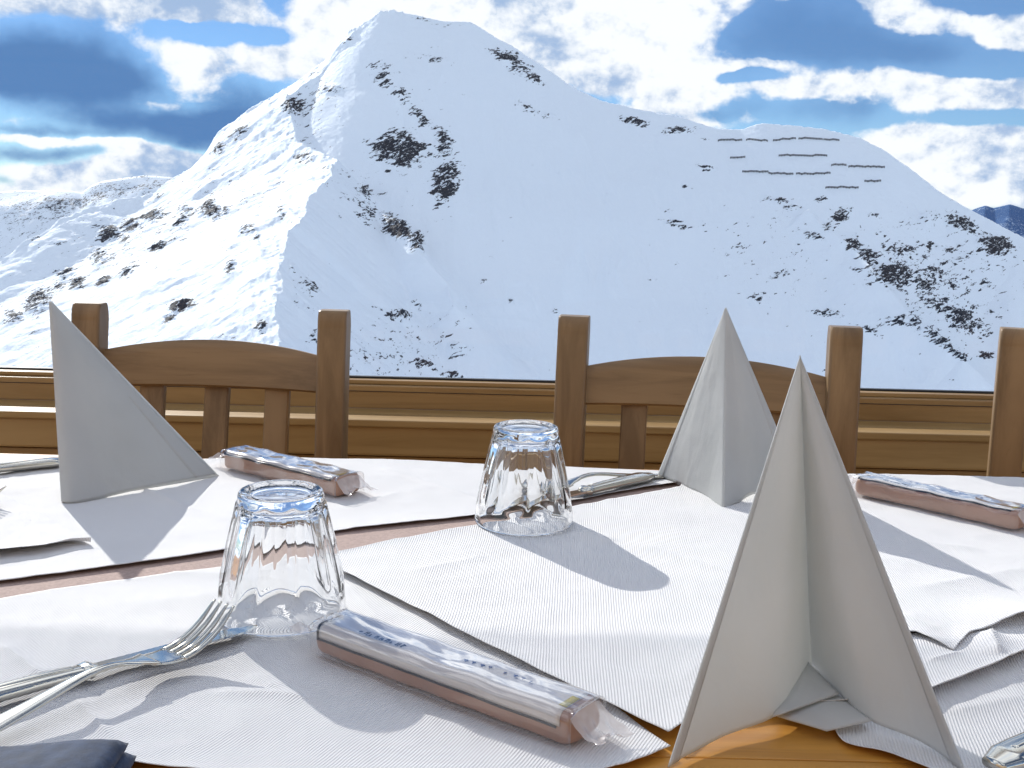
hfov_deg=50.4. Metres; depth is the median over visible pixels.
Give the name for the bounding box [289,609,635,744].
breadstick packet
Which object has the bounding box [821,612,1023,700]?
paper sheet
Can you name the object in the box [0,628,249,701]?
table knife
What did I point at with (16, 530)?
paper sheet
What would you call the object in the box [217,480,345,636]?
tumbler
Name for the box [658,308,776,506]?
folded napkin
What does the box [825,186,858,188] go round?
avalanche barrier
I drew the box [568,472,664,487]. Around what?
fork
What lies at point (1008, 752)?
drinking glass
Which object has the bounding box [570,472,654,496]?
table knife
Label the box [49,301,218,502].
folded napkin
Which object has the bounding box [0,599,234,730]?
fork
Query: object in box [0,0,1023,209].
sky
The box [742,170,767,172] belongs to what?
avalanche barrier
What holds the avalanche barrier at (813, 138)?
on the mountain
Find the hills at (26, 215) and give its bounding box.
[0,175,172,261]
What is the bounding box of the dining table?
[0,453,927,767]
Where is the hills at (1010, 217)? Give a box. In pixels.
[972,204,1023,236]
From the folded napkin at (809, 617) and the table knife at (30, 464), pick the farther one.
the table knife at (30, 464)
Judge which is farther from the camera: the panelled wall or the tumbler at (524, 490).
the panelled wall
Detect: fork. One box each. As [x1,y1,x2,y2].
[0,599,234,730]
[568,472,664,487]
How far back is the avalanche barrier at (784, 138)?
1386.07 m
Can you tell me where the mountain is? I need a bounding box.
[0,9,1023,390]
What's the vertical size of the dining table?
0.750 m
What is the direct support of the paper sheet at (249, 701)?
on the undercloth
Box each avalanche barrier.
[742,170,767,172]
[746,138,767,141]
[768,172,788,174]
[773,137,795,140]
[779,154,826,156]
[796,172,829,174]
[799,137,822,139]
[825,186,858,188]
[848,165,884,167]
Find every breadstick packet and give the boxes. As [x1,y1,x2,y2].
[208,445,376,497]
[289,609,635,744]
[848,471,1023,529]
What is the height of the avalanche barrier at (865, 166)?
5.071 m
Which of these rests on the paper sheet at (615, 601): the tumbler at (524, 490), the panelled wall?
the tumbler at (524, 490)
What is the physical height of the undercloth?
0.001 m
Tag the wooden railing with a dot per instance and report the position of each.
(526, 395)
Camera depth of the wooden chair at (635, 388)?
1.36 m
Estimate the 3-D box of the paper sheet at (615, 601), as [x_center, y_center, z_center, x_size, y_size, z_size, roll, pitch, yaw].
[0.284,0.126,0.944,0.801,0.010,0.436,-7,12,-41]
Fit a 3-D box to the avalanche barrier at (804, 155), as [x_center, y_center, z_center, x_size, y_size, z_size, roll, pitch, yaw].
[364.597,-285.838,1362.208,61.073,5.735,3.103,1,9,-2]
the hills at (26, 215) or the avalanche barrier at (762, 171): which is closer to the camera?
the avalanche barrier at (762, 171)
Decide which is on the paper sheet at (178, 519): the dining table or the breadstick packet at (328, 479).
the breadstick packet at (328, 479)
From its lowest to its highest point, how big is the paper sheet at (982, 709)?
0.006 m
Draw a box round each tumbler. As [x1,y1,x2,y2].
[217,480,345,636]
[475,419,572,535]
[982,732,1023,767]
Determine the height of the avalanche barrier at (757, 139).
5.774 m
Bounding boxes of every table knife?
[0,457,58,472]
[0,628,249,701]
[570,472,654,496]
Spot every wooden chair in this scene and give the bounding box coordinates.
[71,302,350,458]
[553,314,862,473]
[986,327,1023,476]
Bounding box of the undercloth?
[0,483,917,632]
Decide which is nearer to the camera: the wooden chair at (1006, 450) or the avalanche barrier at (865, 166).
the wooden chair at (1006, 450)
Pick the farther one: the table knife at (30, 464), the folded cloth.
the table knife at (30, 464)
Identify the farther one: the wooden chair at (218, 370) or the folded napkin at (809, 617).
the wooden chair at (218, 370)
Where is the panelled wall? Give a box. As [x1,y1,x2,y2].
[0,399,1023,477]
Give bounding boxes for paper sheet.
[0,457,674,580]
[0,494,90,548]
[0,567,670,767]
[339,474,1023,731]
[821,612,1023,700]
[835,651,1023,767]
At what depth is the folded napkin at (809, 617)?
0.61 m
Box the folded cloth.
[0,739,136,767]
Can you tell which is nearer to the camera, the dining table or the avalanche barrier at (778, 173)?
the dining table
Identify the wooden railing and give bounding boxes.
[0,366,993,423]
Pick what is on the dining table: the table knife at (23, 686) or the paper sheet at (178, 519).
the paper sheet at (178, 519)
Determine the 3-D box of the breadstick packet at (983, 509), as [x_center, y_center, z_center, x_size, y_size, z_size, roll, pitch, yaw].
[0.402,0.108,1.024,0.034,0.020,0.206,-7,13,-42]
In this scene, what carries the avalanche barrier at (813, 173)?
on the mountain
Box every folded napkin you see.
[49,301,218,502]
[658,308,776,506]
[668,356,963,767]

